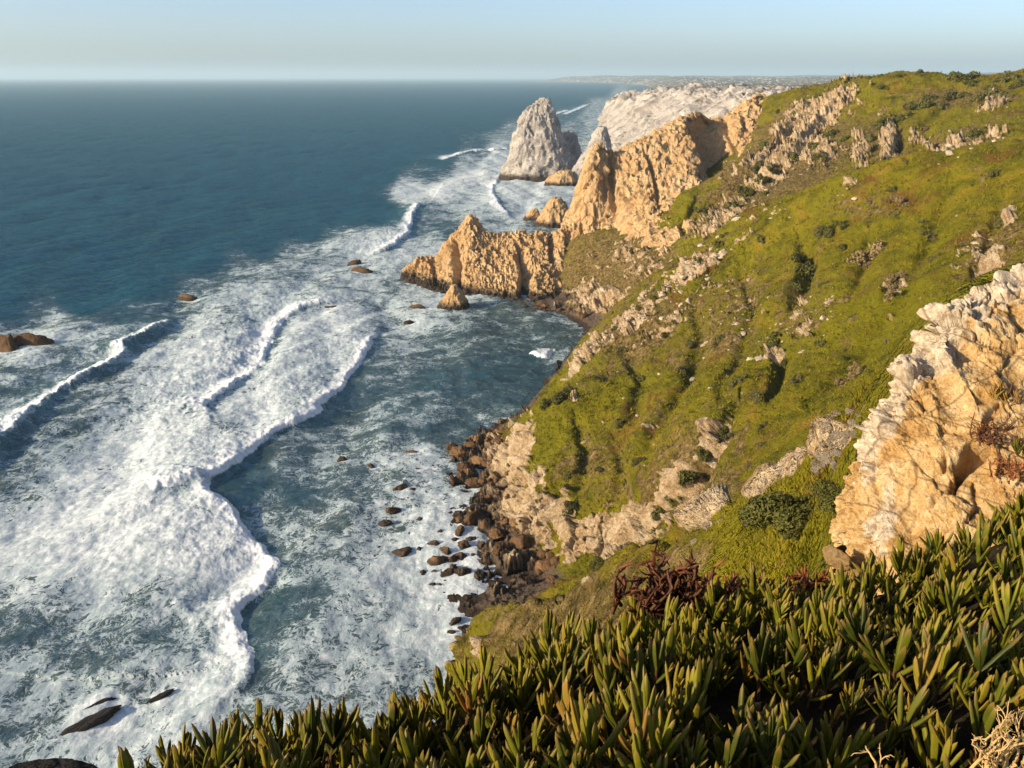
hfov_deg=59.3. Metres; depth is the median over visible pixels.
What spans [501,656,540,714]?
ice plant shoot
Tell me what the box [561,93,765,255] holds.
sea cliff
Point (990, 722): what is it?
ice plant shoot
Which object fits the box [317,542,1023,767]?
clifftop ground
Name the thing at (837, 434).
outcrop block
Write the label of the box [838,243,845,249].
bush
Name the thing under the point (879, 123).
bush
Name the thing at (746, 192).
bush
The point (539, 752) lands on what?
ice plant shoot
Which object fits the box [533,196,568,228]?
beach rock
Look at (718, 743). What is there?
ice plant shoot
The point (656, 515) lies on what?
bush
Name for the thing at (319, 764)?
ice plant shoot
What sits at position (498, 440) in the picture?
shore boulder
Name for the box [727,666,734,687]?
ice plant shoot
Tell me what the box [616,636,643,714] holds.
ice plant shoot
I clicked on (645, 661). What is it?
ice plant shoot
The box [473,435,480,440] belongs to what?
shore boulder
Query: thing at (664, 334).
bush
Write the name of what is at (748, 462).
bush
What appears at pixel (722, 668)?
ice plant shoot
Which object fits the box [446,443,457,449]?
shore boulder
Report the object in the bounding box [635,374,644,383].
bush
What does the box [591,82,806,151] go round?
pale cliff
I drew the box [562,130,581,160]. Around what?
rock shard
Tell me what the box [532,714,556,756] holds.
ice plant shoot
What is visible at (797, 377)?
bush
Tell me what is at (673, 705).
ice plant shoot
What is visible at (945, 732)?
ice plant shoot
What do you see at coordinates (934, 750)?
ice plant shoot
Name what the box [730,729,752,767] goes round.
ice plant shoot
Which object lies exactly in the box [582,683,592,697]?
ice plant shoot
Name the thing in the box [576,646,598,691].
ice plant shoot
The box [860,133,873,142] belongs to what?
bush
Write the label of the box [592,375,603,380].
bush
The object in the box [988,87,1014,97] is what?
bush
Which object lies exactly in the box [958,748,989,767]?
ice plant shoot
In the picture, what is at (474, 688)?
ice plant shoot
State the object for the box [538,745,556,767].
ice plant shoot
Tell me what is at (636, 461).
bush
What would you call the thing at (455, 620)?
surf rock
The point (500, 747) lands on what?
ice plant shoot
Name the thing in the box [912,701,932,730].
ice plant shoot
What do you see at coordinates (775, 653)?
ice plant shoot
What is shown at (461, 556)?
surf rock
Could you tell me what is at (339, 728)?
ice plant shoot
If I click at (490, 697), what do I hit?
ice plant shoot
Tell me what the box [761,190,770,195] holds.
bush
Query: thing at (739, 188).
bush
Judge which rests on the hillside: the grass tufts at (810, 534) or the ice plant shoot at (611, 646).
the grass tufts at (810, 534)
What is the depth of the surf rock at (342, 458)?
297.09 m
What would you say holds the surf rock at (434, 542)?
in the sea
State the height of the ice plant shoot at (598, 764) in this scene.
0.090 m
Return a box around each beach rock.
[523,208,539,220]
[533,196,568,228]
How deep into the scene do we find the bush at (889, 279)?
239.13 m
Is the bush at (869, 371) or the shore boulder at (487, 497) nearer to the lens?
the bush at (869, 371)
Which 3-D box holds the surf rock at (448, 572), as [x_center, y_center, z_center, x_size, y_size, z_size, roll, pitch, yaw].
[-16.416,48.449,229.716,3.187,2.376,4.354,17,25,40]
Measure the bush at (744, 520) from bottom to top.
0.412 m
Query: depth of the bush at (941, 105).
499.32 m
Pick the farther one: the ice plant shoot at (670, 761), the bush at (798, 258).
the bush at (798, 258)
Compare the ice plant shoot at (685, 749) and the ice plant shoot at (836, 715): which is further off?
the ice plant shoot at (836, 715)
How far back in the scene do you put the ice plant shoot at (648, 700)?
1.56 m
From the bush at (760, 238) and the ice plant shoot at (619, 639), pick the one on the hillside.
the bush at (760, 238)
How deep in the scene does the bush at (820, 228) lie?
308.90 m
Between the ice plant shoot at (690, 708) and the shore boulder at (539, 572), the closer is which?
the ice plant shoot at (690, 708)
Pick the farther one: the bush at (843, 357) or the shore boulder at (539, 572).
the shore boulder at (539, 572)
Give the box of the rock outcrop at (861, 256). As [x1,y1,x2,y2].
[846,240,884,265]
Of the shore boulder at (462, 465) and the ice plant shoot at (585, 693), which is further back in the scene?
the shore boulder at (462, 465)
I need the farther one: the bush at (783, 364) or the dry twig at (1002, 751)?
the bush at (783, 364)
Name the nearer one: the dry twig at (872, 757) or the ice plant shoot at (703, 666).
the dry twig at (872, 757)
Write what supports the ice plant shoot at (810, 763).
on the clifftop ground
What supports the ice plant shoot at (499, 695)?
on the clifftop ground
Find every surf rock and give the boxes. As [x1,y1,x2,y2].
[0,334,19,352]
[13,333,54,345]
[58,705,121,735]
[82,697,116,710]
[146,688,174,703]
[177,294,196,301]
[337,456,347,461]
[347,259,361,265]
[351,267,372,273]
[378,519,394,526]
[385,507,400,514]
[392,483,407,490]
[392,546,411,556]
[403,320,413,324]
[405,450,416,452]
[408,304,424,308]
[426,540,439,545]
[427,555,447,565]
[439,546,450,554]
[440,568,453,575]
[447,555,457,561]
[447,630,455,633]
[449,617,460,625]
[453,552,466,560]
[455,524,464,536]
[457,539,470,549]
[465,536,475,540]
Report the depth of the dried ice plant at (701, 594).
2.41 m
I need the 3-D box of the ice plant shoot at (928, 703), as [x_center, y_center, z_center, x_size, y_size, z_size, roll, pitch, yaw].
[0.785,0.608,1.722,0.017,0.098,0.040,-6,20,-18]
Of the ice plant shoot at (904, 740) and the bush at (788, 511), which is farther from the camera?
the bush at (788, 511)
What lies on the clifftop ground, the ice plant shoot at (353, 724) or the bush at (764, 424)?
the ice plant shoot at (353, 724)
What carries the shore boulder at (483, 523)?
on the hillside
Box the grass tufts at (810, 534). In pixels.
[454,68,1023,680]
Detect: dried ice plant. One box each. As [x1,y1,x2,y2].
[608,539,725,620]
[679,572,746,627]
[703,571,800,618]
[782,564,855,606]
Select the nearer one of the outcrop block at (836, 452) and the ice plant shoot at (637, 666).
the ice plant shoot at (637, 666)
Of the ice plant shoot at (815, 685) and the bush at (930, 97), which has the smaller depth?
the ice plant shoot at (815, 685)
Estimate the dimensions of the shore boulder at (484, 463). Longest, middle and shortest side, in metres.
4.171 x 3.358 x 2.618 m
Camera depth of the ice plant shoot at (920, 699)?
1.60 m
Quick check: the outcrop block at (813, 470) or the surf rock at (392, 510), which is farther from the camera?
the surf rock at (392, 510)
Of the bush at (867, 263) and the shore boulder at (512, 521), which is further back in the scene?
the bush at (867, 263)
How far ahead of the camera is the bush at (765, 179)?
490.93 m
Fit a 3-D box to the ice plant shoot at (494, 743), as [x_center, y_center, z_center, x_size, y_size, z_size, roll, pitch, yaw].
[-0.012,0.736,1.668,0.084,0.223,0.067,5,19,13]
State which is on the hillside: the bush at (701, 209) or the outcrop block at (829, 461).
the bush at (701, 209)
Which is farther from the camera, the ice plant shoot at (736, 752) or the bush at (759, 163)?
the bush at (759, 163)
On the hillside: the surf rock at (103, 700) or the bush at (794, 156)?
the bush at (794, 156)
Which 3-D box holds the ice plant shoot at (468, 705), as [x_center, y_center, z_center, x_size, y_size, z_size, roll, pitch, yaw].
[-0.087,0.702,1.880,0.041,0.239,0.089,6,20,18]
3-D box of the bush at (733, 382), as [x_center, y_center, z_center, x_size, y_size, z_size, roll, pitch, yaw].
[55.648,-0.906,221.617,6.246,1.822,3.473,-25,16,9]
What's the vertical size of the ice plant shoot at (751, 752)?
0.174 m
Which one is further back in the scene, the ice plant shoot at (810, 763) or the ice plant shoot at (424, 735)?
the ice plant shoot at (424, 735)
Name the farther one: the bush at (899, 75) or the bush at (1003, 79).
the bush at (899, 75)
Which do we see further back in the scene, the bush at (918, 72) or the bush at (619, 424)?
the bush at (918, 72)
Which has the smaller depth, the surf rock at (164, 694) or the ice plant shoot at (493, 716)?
the ice plant shoot at (493, 716)
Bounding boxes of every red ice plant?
[966,412,1017,447]
[982,448,1023,483]
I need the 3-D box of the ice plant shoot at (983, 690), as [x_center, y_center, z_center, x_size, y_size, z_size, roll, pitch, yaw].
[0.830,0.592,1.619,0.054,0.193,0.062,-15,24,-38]
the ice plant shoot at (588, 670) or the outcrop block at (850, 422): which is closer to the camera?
the ice plant shoot at (588, 670)
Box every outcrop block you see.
[810,466,819,475]
[811,461,822,469]
[819,451,828,459]
[822,422,832,429]
[822,544,850,570]
[823,450,834,458]
[825,458,832,463]
[826,436,834,444]
[831,460,836,470]
[832,448,841,456]
[834,431,842,438]
[838,438,847,444]
[839,558,859,580]
[845,407,853,414]
[847,419,855,428]
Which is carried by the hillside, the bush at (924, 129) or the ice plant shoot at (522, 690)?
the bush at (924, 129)
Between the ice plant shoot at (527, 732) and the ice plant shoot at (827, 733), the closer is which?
the ice plant shoot at (827, 733)
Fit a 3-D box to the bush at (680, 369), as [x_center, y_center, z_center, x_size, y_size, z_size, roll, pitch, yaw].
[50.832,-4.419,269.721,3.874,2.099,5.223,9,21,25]
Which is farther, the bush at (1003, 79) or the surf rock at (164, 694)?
the bush at (1003, 79)
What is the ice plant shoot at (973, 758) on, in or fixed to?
on the clifftop ground
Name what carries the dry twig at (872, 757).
on the clifftop ground
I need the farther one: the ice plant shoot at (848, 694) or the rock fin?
the rock fin
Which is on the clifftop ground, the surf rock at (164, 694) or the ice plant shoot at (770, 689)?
the ice plant shoot at (770, 689)
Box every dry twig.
[851,744,893,767]
[970,697,1023,767]
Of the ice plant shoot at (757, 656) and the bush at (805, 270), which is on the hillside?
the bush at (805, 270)
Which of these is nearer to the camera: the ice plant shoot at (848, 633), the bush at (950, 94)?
the ice plant shoot at (848, 633)
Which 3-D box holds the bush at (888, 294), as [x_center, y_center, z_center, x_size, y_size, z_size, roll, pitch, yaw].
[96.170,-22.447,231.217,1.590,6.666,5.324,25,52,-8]
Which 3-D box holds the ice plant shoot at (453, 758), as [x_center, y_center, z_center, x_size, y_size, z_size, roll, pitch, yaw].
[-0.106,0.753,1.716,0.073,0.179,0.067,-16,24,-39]
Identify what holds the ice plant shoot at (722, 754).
on the clifftop ground
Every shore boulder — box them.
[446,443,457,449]
[449,445,465,456]
[450,475,455,483]
[455,453,468,460]
[459,462,470,469]
[460,468,473,473]
[463,441,477,448]
[463,510,479,525]
[465,477,483,487]
[472,455,483,464]
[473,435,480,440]
[478,478,485,483]
[479,520,488,528]
[480,460,488,467]
[484,494,491,501]
[489,528,504,539]
[492,541,505,555]
[494,436,502,444]
[498,418,506,423]
[508,518,515,526]
[510,533,530,549]
[535,559,551,572]
[535,569,542,575]
[538,548,545,558]
[546,574,555,582]
[547,552,553,558]
[550,556,559,565]
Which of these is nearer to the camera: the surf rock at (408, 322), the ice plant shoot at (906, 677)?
the ice plant shoot at (906, 677)
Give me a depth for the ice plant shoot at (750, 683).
1.88 m
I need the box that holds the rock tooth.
[572,125,611,181]
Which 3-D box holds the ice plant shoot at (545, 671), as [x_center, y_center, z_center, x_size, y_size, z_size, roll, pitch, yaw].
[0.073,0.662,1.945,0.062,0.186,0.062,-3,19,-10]
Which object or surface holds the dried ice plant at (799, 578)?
on the clifftop ground
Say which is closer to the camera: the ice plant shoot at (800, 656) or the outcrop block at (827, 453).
the ice plant shoot at (800, 656)
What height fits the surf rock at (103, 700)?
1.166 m
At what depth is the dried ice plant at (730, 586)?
2.44 m
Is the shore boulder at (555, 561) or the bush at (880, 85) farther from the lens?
the bush at (880, 85)
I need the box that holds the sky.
[0,0,1023,77]
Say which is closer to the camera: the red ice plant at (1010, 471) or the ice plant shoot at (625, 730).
the ice plant shoot at (625, 730)
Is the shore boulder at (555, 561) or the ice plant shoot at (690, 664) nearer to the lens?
the ice plant shoot at (690, 664)
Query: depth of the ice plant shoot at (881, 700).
1.68 m
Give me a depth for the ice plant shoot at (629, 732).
1.61 m
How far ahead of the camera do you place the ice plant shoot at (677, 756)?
1.58 m
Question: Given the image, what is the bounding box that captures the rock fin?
[400,214,584,301]
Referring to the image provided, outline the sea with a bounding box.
[0,78,651,767]
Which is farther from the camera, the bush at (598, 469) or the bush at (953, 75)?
the bush at (953, 75)
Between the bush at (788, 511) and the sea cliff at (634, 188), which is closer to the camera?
the bush at (788, 511)
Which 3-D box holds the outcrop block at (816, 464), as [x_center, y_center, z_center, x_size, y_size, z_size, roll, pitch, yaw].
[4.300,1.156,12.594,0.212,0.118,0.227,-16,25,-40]
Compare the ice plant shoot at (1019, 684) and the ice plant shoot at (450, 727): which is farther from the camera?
the ice plant shoot at (450, 727)
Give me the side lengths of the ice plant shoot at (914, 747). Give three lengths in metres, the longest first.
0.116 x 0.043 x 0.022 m
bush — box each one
[540,398,551,409]
[551,392,567,404]
[561,386,572,393]
[561,500,580,516]
[562,483,571,489]
[563,469,573,481]
[588,556,604,570]
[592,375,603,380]
[594,466,603,471]
[614,346,628,351]
[614,418,624,428]
[631,457,645,466]
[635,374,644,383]
[649,295,656,302]
[650,506,665,520]
[661,331,674,337]
[664,494,683,502]
[665,261,677,270]
[674,365,686,373]
[678,470,700,485]
[685,339,694,348]
[693,206,705,211]
[696,446,709,462]
[711,334,724,346]
[713,240,723,247]
[717,425,728,444]
[724,292,733,298]
[725,202,738,209]
[727,374,748,387]
[727,431,736,435]
[736,185,743,192]
[738,186,754,197]
[738,495,766,530]
[742,460,754,468]
[743,490,815,540]
[748,388,764,403]
[752,165,758,173]
[753,173,775,184]
[757,141,769,146]
[757,160,762,168]
[757,234,764,243]
[758,421,767,427]
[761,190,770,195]
[766,165,774,173]
[767,331,784,346]
[779,358,787,368]
[788,282,803,290]
[788,374,804,382]
[790,152,801,161]
[790,252,811,265]
[791,263,815,279]
[793,320,802,327]
[807,141,819,150]
[809,479,841,514]
[812,153,826,162]
[813,224,824,238]
[814,339,826,346]
[817,281,828,286]
[822,129,839,137]
[823,224,835,237]
[833,220,848,229]
[833,376,850,385]
[838,135,849,141]
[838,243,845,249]
[841,355,847,359]
[845,365,861,379]
[853,361,866,372]
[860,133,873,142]
[860,368,872,372]
[862,258,871,269]
[870,115,890,129]
[877,83,888,89]
[880,193,896,203]
[884,208,900,217]
[884,274,904,290]
[884,283,895,298]
[886,186,896,192]
[891,269,905,277]
[893,73,905,77]
[893,110,911,121]
[894,195,910,208]
[902,99,932,110]
[913,69,922,75]
[918,126,928,132]
[918,230,936,238]
[921,93,937,101]
[927,252,940,260]
[936,100,950,108]
[942,88,958,99]
[945,71,968,81]
[952,71,980,84]
[955,243,970,247]
[956,91,973,97]
[962,79,982,85]
[964,129,983,139]
[969,89,994,102]
[982,83,996,90]
[987,169,1001,176]
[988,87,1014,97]
[990,76,1009,82]
[995,214,1002,228]
[1002,70,1023,79]
[1008,82,1023,88]
[1014,78,1023,84]
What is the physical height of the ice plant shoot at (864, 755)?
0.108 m
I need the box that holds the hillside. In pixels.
[428,69,1023,727]
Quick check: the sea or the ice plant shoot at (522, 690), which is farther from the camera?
the sea
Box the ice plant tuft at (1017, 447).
[1010,437,1023,455]
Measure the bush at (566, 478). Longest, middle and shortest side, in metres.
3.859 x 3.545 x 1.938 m
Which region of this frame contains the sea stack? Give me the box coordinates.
[498,97,576,181]
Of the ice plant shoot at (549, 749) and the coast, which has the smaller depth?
the ice plant shoot at (549, 749)
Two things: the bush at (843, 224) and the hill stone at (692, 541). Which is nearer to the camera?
the hill stone at (692, 541)
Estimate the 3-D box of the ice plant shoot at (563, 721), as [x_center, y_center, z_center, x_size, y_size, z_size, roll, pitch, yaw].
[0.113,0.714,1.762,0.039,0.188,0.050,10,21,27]
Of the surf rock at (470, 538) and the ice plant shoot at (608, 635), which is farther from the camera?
the surf rock at (470, 538)
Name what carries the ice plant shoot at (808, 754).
on the clifftop ground
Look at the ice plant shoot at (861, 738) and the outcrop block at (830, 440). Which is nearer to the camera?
the ice plant shoot at (861, 738)
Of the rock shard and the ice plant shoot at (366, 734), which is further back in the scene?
the rock shard
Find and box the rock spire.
[437,284,468,309]
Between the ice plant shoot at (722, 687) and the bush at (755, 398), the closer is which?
the ice plant shoot at (722, 687)
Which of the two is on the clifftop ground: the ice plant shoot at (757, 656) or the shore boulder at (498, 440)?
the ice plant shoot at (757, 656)
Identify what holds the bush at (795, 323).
on the hillside
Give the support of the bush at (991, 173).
on the hillside
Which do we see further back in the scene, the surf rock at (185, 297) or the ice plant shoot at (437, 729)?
the surf rock at (185, 297)
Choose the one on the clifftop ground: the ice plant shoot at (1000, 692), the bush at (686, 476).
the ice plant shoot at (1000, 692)
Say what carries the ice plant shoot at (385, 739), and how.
on the clifftop ground
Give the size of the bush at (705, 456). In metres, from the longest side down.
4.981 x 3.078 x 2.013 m
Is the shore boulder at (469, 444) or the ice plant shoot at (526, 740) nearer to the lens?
the ice plant shoot at (526, 740)
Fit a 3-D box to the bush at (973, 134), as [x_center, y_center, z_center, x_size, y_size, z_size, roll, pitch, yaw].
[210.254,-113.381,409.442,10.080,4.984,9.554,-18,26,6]
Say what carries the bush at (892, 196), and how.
on the hillside
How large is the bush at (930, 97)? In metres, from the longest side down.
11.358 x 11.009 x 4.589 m
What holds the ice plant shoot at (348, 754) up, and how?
on the clifftop ground
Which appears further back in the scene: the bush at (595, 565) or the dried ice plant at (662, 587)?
the bush at (595, 565)
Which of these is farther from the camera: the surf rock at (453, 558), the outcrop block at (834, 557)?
the surf rock at (453, 558)
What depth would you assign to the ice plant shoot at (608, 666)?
1.77 m
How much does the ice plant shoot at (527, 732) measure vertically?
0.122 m
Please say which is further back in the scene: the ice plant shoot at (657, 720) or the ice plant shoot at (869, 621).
the ice plant shoot at (869, 621)
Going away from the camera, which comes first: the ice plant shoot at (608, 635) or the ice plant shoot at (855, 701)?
the ice plant shoot at (855, 701)
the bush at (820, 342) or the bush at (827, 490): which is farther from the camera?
the bush at (820, 342)
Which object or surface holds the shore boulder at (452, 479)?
on the hillside
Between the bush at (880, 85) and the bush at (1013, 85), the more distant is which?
the bush at (880, 85)
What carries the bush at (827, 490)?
on the hillside
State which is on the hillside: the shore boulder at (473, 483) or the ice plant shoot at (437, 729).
the shore boulder at (473, 483)
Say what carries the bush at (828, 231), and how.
on the hillside
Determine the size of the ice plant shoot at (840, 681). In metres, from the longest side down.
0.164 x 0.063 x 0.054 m
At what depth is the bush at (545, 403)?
276.86 m
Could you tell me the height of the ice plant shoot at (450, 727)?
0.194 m
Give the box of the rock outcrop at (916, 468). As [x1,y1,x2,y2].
[829,263,1023,596]
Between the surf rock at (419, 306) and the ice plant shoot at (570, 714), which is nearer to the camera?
the ice plant shoot at (570, 714)
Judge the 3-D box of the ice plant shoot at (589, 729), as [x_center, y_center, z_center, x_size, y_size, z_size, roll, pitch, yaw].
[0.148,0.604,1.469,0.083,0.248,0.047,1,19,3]
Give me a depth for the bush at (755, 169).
507.70 m
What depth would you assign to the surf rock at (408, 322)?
464.35 m
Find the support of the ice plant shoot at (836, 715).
on the clifftop ground
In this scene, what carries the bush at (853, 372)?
on the hillside
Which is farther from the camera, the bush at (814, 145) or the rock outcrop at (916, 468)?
the bush at (814, 145)
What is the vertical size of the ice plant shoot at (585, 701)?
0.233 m
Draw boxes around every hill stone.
[690,538,696,545]
[710,253,719,258]
[719,249,726,255]
[755,354,762,360]
[842,430,849,437]
[945,150,953,155]
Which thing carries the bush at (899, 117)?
on the hillside
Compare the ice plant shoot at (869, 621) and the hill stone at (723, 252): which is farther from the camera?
the hill stone at (723, 252)
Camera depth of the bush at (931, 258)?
237.96 m
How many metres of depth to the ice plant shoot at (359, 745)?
1.85 m
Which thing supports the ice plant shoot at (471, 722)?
on the clifftop ground
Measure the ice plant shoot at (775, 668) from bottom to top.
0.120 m
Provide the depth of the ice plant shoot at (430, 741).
1.86 m
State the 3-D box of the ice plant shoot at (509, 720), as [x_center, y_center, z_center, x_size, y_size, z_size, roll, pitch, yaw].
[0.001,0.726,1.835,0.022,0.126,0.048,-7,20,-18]
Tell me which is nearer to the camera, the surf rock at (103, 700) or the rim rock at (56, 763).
the rim rock at (56, 763)
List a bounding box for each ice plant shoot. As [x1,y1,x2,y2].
[186,716,249,767]
[231,748,256,767]
[248,743,291,767]
[250,725,281,764]
[284,733,320,767]
[289,727,331,767]
[298,695,326,767]
[308,703,357,767]
[314,748,326,765]
[317,761,322,767]
[320,702,333,767]
[332,696,359,741]
[347,747,350,762]
[354,734,368,767]
[357,715,407,756]
[379,699,407,747]
[379,726,408,755]
[379,739,385,767]
[392,737,405,767]
[404,700,430,742]
[411,721,440,757]
[427,722,438,755]
[431,706,464,750]
[432,721,442,746]
[433,694,456,716]
[437,727,467,760]
[439,751,446,767]
[444,733,472,767]
[445,670,483,729]
[449,694,464,716]
[454,674,483,717]
[458,698,487,752]
[459,675,503,732]
[470,698,506,738]
[470,706,495,767]
[478,698,505,741]
[483,684,503,739]
[485,733,515,765]
[491,714,531,747]
[492,712,512,739]
[498,738,503,756]
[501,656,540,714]
[502,694,509,715]
[502,720,556,767]
[506,710,514,730]
[507,709,529,739]
[523,745,534,762]
[524,723,533,751]
[525,660,541,704]
[529,644,561,692]
[530,744,556,767]
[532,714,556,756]
[536,751,550,767]
[537,685,552,742]
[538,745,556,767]
[543,724,576,767]
[545,676,592,728]
[547,691,555,711]
[551,640,590,681]
[555,733,593,767]
[556,655,592,721]
[557,751,584,767]
[562,712,574,743]
[564,693,587,726]
[564,699,580,721]
[566,696,604,757]
[570,686,585,712]
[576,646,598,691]
[579,688,628,767]
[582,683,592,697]
[593,625,639,673]
[594,652,632,705]
[595,760,602,767]
[596,678,631,728]
[597,636,618,677]
[597,696,609,758]
[599,739,620,767]
[610,648,630,686]
[611,682,628,732]
[613,666,627,706]
[613,706,655,759]
[615,685,638,705]
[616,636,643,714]
[617,625,648,661]
[617,664,658,723]
[617,727,661,758]
[617,730,667,767]
[618,720,631,740]
[624,716,631,739]
[630,673,663,744]
[634,647,648,664]
[644,649,661,676]
[644,734,673,767]
[647,705,672,760]
[647,708,691,767]
[648,628,672,695]
[656,696,679,726]
[657,680,710,741]
[657,694,692,735]
[658,654,675,677]
[661,625,675,692]
[665,661,685,699]
[670,739,683,759]
[673,653,692,671]
[674,620,695,665]
[675,744,707,767]
[676,682,706,755]
[678,683,685,703]
[679,635,707,675]
[684,734,694,759]
[686,655,712,749]
[686,730,708,767]
[689,656,711,682]
[693,658,708,703]
[693,664,717,696]
[700,713,710,741]
[701,644,724,677]
[701,656,718,705]
[704,714,724,749]
[705,734,730,765]
[708,744,724,765]
[710,684,770,740]
[712,653,738,690]
[718,669,732,694]
[723,723,748,767]
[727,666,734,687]
[728,721,759,767]
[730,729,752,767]
[732,693,793,752]
[738,649,753,691]
[740,658,753,692]
[743,620,790,699]
[744,685,754,705]
[746,704,799,767]
[756,698,812,767]
[760,665,788,701]
[760,727,799,767]
[764,649,779,678]
[765,624,780,684]
[765,662,783,690]
[774,675,799,715]
[779,700,793,748]
[780,644,807,697]
[786,614,808,691]
[789,709,839,767]
[789,751,818,767]
[796,650,810,677]
[806,647,831,708]
[807,664,828,694]
[815,640,845,663]
[815,711,843,766]
[819,639,851,709]
[826,650,848,690]
[830,704,842,732]
[832,738,842,765]
[833,722,887,767]
[835,598,894,673]
[840,681,867,731]
[841,682,851,708]
[845,642,879,677]
[852,662,871,683]
[854,677,869,694]
[856,633,898,687]
[857,617,890,677]
[857,688,875,707]
[857,753,868,767]
[864,679,897,726]
[865,664,878,682]
[866,743,884,765]
[871,727,902,765]
[875,623,912,693]
[875,690,904,726]
[879,670,899,695]
[883,683,937,761]
[886,659,905,679]
[887,649,901,670]
[894,712,920,753]
[895,748,904,767]
[899,640,942,713]
[903,662,913,679]
[904,693,914,714]
[909,731,930,767]
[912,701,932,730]
[912,709,957,767]
[916,634,945,691]
[923,628,988,674]
[923,695,934,708]
[926,640,965,706]
[926,736,964,767]
[928,708,954,761]
[935,659,966,685]
[942,638,956,665]
[948,681,961,714]
[955,674,994,725]
[956,663,978,701]
[957,627,970,670]
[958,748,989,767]
[959,617,1022,705]
[962,662,985,690]
[965,665,994,674]
[968,749,978,764]
[969,690,1011,751]
[971,670,1020,747]
[978,669,999,698]
[979,744,1010,767]
[991,637,1023,680]
[999,748,1018,765]
[1001,678,1023,722]
[1006,651,1023,670]
[1009,680,1014,704]
[1012,658,1023,685]
[1016,676,1023,733]
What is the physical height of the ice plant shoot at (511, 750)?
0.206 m
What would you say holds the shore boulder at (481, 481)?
on the hillside
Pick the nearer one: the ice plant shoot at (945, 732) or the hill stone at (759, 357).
the ice plant shoot at (945, 732)
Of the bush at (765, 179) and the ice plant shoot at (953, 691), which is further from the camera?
the bush at (765, 179)
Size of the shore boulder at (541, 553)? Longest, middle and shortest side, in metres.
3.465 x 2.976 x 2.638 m
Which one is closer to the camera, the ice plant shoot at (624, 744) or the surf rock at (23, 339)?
the ice plant shoot at (624, 744)
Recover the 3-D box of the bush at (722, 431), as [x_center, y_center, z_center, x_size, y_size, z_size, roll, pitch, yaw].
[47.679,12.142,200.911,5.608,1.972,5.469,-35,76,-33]
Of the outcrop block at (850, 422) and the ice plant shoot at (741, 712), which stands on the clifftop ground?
the ice plant shoot at (741, 712)
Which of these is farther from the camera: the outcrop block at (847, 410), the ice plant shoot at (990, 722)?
the outcrop block at (847, 410)
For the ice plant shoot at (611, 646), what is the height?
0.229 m
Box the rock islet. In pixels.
[544,169,577,185]
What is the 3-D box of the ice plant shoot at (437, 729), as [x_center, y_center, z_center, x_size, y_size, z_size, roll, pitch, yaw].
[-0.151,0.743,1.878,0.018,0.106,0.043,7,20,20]
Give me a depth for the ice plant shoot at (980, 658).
1.67 m
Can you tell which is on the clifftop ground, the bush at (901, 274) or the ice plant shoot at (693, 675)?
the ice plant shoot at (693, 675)
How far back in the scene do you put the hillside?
261.96 m
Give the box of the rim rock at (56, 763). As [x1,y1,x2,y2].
[9,758,97,767]
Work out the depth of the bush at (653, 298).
345.14 m
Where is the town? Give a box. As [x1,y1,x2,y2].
[542,75,852,87]
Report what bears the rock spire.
in the sea
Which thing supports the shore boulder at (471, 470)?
on the hillside
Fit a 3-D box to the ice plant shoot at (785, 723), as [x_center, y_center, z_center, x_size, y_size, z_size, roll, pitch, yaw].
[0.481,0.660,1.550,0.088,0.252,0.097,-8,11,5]
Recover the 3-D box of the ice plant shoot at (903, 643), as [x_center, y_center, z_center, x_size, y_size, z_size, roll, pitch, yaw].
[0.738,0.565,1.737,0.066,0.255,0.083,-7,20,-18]
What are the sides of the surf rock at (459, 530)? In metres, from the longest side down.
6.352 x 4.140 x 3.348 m
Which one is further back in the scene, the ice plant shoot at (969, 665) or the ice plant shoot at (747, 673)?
the ice plant shoot at (747, 673)
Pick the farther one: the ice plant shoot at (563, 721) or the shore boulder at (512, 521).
the shore boulder at (512, 521)
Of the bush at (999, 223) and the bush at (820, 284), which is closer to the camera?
the bush at (999, 223)
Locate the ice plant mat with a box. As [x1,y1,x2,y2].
[117,488,1023,767]
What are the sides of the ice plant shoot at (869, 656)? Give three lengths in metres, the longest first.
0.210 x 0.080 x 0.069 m
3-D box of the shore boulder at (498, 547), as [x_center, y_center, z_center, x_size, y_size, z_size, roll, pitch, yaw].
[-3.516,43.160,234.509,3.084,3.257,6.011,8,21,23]
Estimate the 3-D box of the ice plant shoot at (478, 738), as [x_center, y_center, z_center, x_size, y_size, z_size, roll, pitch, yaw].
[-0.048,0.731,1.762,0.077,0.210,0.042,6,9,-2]
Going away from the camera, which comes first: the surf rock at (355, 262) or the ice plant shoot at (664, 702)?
the ice plant shoot at (664, 702)
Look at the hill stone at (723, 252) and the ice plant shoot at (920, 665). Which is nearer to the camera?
the ice plant shoot at (920, 665)
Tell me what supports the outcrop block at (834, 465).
on the hillside
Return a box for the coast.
[541,72,1004,88]
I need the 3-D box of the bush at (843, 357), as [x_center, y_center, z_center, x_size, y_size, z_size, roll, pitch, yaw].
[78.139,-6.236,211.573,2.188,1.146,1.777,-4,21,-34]
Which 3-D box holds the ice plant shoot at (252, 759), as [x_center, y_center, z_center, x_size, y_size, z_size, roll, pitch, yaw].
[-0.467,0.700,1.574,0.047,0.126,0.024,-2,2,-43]
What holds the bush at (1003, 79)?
on the hillside
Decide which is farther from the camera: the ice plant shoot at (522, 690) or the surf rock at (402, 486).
the surf rock at (402, 486)
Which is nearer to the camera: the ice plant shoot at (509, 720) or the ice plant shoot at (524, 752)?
the ice plant shoot at (524, 752)
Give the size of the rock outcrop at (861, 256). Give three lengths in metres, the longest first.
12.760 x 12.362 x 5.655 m
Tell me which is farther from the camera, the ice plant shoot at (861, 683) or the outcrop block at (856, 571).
the outcrop block at (856, 571)
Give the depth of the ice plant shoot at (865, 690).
1.72 m
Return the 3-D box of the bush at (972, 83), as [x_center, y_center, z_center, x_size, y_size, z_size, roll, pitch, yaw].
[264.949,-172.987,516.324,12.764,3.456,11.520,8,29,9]
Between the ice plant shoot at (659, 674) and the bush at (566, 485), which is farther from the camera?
the bush at (566, 485)

